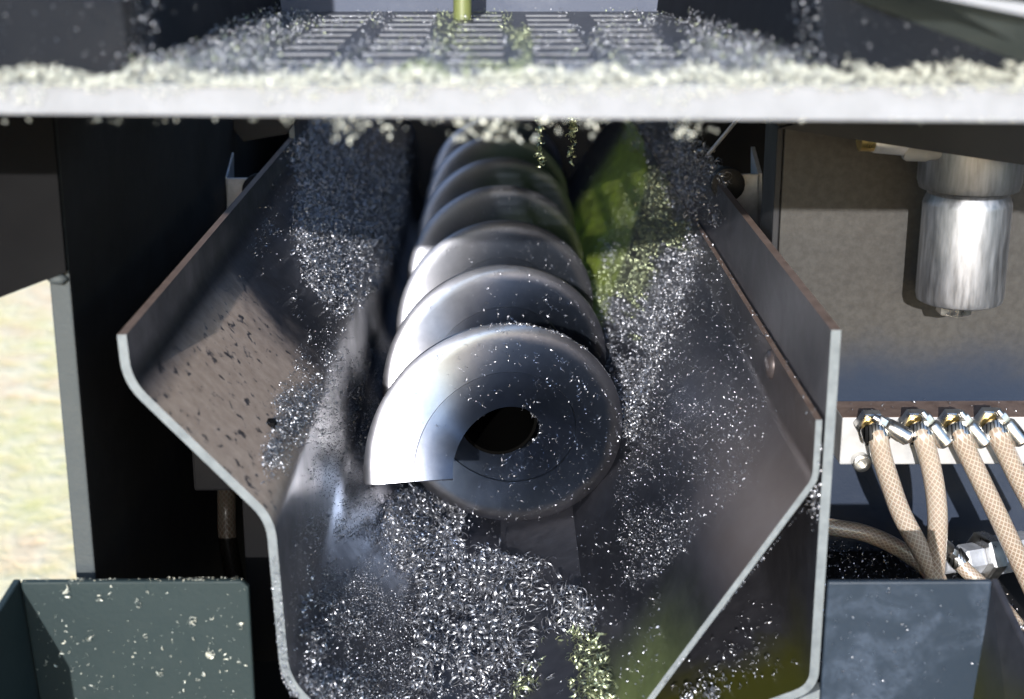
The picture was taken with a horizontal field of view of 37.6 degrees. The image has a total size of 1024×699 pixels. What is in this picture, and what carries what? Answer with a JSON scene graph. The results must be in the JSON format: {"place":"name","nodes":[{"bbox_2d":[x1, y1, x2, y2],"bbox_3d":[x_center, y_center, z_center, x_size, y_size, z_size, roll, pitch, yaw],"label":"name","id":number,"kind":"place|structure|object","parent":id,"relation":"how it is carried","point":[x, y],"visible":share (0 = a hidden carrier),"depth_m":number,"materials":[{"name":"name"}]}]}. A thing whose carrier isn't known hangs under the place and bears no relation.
{"place":"outdoors","nodes":[
{"label":"outdoors","id":0,"kind":"place"},
{"bbox_2d":[0,280,76,599],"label":"ground","id":1,"kind":"structure","parent":0,"point":[36,538],"depth_m":3.74,"materials":[{"name":"beige"}]},
{"bbox_2d":[47,115,288,661],"bbox_3d":[-0.268,0.216,1.723,0.012,1.194,1.506,0,17,-1],"label":"side plate","id":2,"kind":"object","parent":1,"relation":"on","point":[144,201],"visible":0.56,"depth_m":1.00,"materials":[{"name":"black paint"}]},
{"bbox_2d":[0,578,255,698],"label":"chip tray","id":3,"kind":"object","parent":2,"relation":"attached to","point":[28,634],"visible":1,"depth_m":0.90,"materials":[{"name":"green paint"}]},
{"bbox_2d":[19,577,246,698],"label":"metal chips","id":4,"kind":"object","parent":3,"relation":"in","point":[208,655],"visible":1,"depth_m":0.90,"materials":[{"name":"silver metal"}]},
{"bbox_2d":[233,116,298,141],"bbox_3d":[-0.234,-0.210,1.410,0.079,0.030,0.006,0,17,-1],"label":"chute flap","id":5,"kind":"object","parent":2,"relation":"hanging from","point":[246,129],"visible":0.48,"depth_m":1.41,"materials":[{"name":"paint"}]},
{"bbox_2d":[254,0,1023,698],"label":"machine frame","id":6,"kind":"object","parent":1,"relation":"on","point":[740,140],"depth_m":2.35,"materials":[{"name":"black paint"}]},
{"bbox_2d":[117,117,821,698],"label":"screw trough","id":7,"kind":"object","parent":6,"relation":"attached to","point":[213,339],"visible":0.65,"depth_m":1.08,"materials":[{"name":"metal"}]},
{"bbox_2d":[192,450,245,580],"bbox_3d":[-0.203,0.128,1.066,0.042,0.124,0.046,0,17,-1],"label":"bracket","id":8,"kind":"object","parent":7,"relation":"hanging from","point":[206,476],"visible":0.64,"depth_m":1.07,"materials":[{"name":"metal"}]},
{"bbox_2d":[225,152,274,207],"bbox_3d":[-0.247,-0.136,1.378,0.072,0.079,0.035,15,22,41],"label":"bracket","id":9,"kind":"object","parent":7,"relation":"attached to","point":[235,187],"visible":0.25,"depth_m":1.36,"materials":[{"name":"metal"}]},
{"bbox_2d":[242,418,278,660],"bbox_3d":[-0.162,0.126,0.980,0.024,0.168,0.010,0,17,-1],"label":"post","id":10,"kind":"object","parent":7,"relation":"attached to","point":[259,582],"visible":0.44,"depth_m":0.98,"materials":[{"name":"metal"}]},
{"bbox_2d":[238,117,415,483],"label":"metal chips","id":11,"kind":"object","parent":7,"relation":"in","point":[270,447],"visible":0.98,"depth_m":1.45,"materials":[{"name":"metal"}]},
{"bbox_2d":[287,338,421,698],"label":"fine swarf","id":12,"kind":"object","parent":7,"relation":"in","point":[321,685],"visible":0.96,"depth_m":1.02,"materials":[{"name":"metal"}]},
{"bbox_2d":[363,118,621,520],"bbox_3d":[-0.017,-0.089,1.721,0.200,0.200,1.271,0,17,-1],"label":"conveyor screw","id":13,"kind":"object","parent":7,"relation":"in","point":[447,440],"visible":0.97,"depth_m":1.28,"materials":[{"name":"metal"}]},
{"bbox_2d":[393,175,619,522],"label":"metal chips","id":14,"kind":"object","parent":13,"relation":"on","point":[528,324],"visible":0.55,"depth_m":1.23,"materials":[{"name":"metal"}]},
{"bbox_2d":[374,482,660,698],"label":"metal curls","id":15,"kind":"object","parent":7,"relation":"on","point":[429,580],"visible":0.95,"depth_m":1.14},
{"bbox_2d":[271,487,819,697],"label":"metal grit","id":16,"kind":"object","parent":7,"relation":"attached to","point":[297,694],"visible":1,"depth_m":0.88,"materials":[{"name":"metal"}]},
{"bbox_2d":[497,132,690,698],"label":"oily chips","id":17,"kind":"object","parent":7,"relation":"on","point":[590,679],"visible":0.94,"depth_m":1.49,"materials":[{"name":"metal"}]},
{"bbox_2d":[501,120,840,698],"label":"side casing","id":18,"kind":"object","parent":7,"relation":"attached to","point":[783,585],"visible":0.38,"depth_m":0.98,"materials":[{"name":"metal"}]},
{"bbox_2d":[670,600,797,698],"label":"metal chips","id":19,"kind":"object","parent":18,"relation":"on","point":[708,689],"visible":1,"depth_m":0.93,"materials":[{"name":"metal"}]},
{"bbox_2d":[819,579,1023,698],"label":"chip tray","id":20,"kind":"object","parent":18,"relation":"attached to","point":[933,627],"visible":1,"depth_m":0.88,"materials":[{"name":"paint"}]},
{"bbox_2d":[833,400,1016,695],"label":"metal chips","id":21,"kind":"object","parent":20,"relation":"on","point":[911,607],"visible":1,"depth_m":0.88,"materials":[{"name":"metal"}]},
{"bbox_2d":[593,120,770,601],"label":"metal chips","id":22,"kind":"object","parent":7,"relation":"in","point":[668,259],"visible":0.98,"depth_m":1.35,"materials":[{"name":"metal"}]},
{"bbox_2d":[710,147,761,228],"bbox_3d":[0.197,-0.128,1.280,0.034,0.078,0.070,16,23,42],"label":"bracket","id":23,"kind":"object","parent":7,"relation":"attached to","point":[745,190],"visible":0.61,"depth_m":1.27,"materials":[{"name":"metal"}]},
{"bbox_2d":[657,120,822,530],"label":"metal chips","id":24,"kind":"object","parent":7,"relation":"in","point":[700,150],"visible":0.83,"depth_m":1.35,"materials":[{"name":"metal"}]},
{"bbox_2d":[0,0,1023,122],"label":"hopper","id":25,"kind":"object","parent":6,"relation":"attached to","point":[993,30],"visible":0.8,"depth_m":0.61,"materials":[{"name":"metal"}]},
{"bbox_2d":[0,115,67,296],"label":"hopper skirt","id":26,"kind":"object","parent":25,"relation":"hanging from","point":[33,251],"visible":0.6,"depth_m":0.85,"materials":[{"name":"paint"}]},
{"bbox_2d":[453,0,470,19],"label":"yellow pole","id":27,"kind":"object","parent":25,"relation":"in","point":[461,8],"visible":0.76,"depth_m":0.91,"materials":[{"name":"yellow metal"}]},
{"bbox_2d":[121,7,825,81],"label":"oily chips","id":28,"kind":"object","parent":25,"relation":"on","point":[519,64],"visible":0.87,"depth_m":0.66,"materials":[{"name":"silver metal"}]},
{"bbox_2d":[2,0,1007,80],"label":"metal chips","id":29,"kind":"object","parent":25,"relation":"on","point":[451,69],"visible":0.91,"depth_m":0.66,"materials":[{"name":"metal"}]},
{"bbox_2d":[0,52,1023,144],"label":"yellow chips","id":30,"kind":"object","parent":25,"relation":"attached to","point":[325,73],"visible":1,"depth_m":0.60,"materials":[{"name":"metal"}]},
{"bbox_2d":[533,119,577,167],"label":"chip strings","id":31,"kind":"object","parent":25,"relation":"hanging from","point":[573,125],"visible":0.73,"depth_m":1.21},
{"bbox_2d":[768,121,1023,164],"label":"hopper skirt","id":32,"kind":"object","parent":25,"relation":"hanging from","point":[1000,141],"visible":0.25,"depth_m":0.94,"materials":[{"name":"black paint"}]},
{"bbox_2d":[761,121,1023,400],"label":"wall panel","id":33,"kind":"structure","parent":6,"relation":"attached to","point":[840,222],"depth_m":1.09,"materials":[{"name":"paint"}]},
{"bbox_2d":[833,401,1023,471],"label":"coolant manifold","id":34,"kind":"object","parent":33,"relation":"attached to","point":[851,447],"visible":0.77,"depth_m":1.09,"materials":[{"name":"metal"}]},
{"bbox_2d":[854,410,946,578],"bbox_3d":[0.283,0.114,1.081,0.078,0.146,0.032,0,17,-1],"label":"coolant hose","id":35,"kind":"object","parent":34,"relation":"attached to","point":[877,430],"visible":0.91,"depth_m":1.07,"materials":[{"name":"rubber"}]},
{"bbox_2d":[900,409,951,578],"bbox_3d":[0.296,0.118,1.082,0.040,0.161,0.032,0,17,-1],"label":"coolant hose","id":36,"kind":"object","parent":34,"relation":"attached to","point":[931,435],"visible":0.9,"depth_m":1.06,"materials":[{"name":"rubber"}]},
{"bbox_2d":[937,409,1023,592],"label":"coolant hose","id":37,"kind":"object","parent":34,"relation":"attached to","point":[968,435],"visible":0.98,"depth_m":1.07,"materials":[{"name":"rubber"}]},
{"bbox_2d":[972,407,1023,509],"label":"coolant hose","id":38,"kind":"object","parent":34,"relation":"attached to","point":[1003,430],"visible":0.99,"depth_m":1.06,"materials":[{"name":"rubber"}]},
{"bbox_2d":[915,153,1023,317],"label":"filter cylinder","id":39,"kind":"object","parent":33,"relation":"attached to","point":[965,225],"visible":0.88,"depth_m":0.99,"materials":[{"name":"metal"}]},
{"bbox_2d":[856,140,941,161],"bbox_3d":[0.256,-0.135,0.980,0.061,0.026,0.019,0,17,-1],"label":"pipe fitting","id":40,"kind":"object","parent":39,"relation":"attached to","point":[912,154],"visible":0.45,"depth_m":0.98,"materials":[{"name":"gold metal"}]},
{"bbox_2d":[827,454,1023,550],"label":"recess wall","id":41,"kind":"structure","parent":6,"relation":"attached to","point":[857,496],"depth_m":1.24,"materials":[{"name":"grey metal"}]},
{"bbox_2d":[816,551,1023,682],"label":"recess shelf","id":42,"kind":"object","parent":41,"relation":"attached to","point":[1010,585],"depth_m":1.21,"materials":[{"name":"black metal"}]},
{"bbox_2d":[828,518,923,577],"bbox_3d":[0.281,0.158,1.145,0.114,0.067,0.015,0,17,-1],"label":"coolant hose","id":43,"kind":"object","parent":42,"relation":"on","point":[891,544],"visible":0.6,"depth_m":1.14,"materials":[{"name":"beige rubber"}]},
{"bbox_2d":[818,539,1023,678],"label":"wet chips","id":44,"kind":"object","parent":42,"relation":"on","point":[862,561],"visible":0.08,"depth_m":1.21,"materials":[{"name":"metal"}]},
{"bbox_2d":[945,531,1023,579],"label":"bulkhead coupling","id":45,"kind":"object","parent":42,"relation":"on","point":[984,552],"visible":0.52,"depth_m":1.14,"materials":[{"name":"metal"}]},
{"bbox_2d":[946,539,1023,629],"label":"coolant hose","id":46,"kind":"object","parent":45,"relation":"attached to","point":[959,563],"visible":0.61,"depth_m":1.11,"materials":[{"name":"rubber"}]},
{"bbox_2d":[707,120,738,154],"bbox_3d":[0.179,-0.181,1.258,0.003,0.046,0.056,-7,18,-22],"label":"support rod","id":47,"kind":"object","parent":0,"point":[722,137],"visible":0.78,"depth_m":1.26,"materials":[{"name":"grey metal"}]}
]}

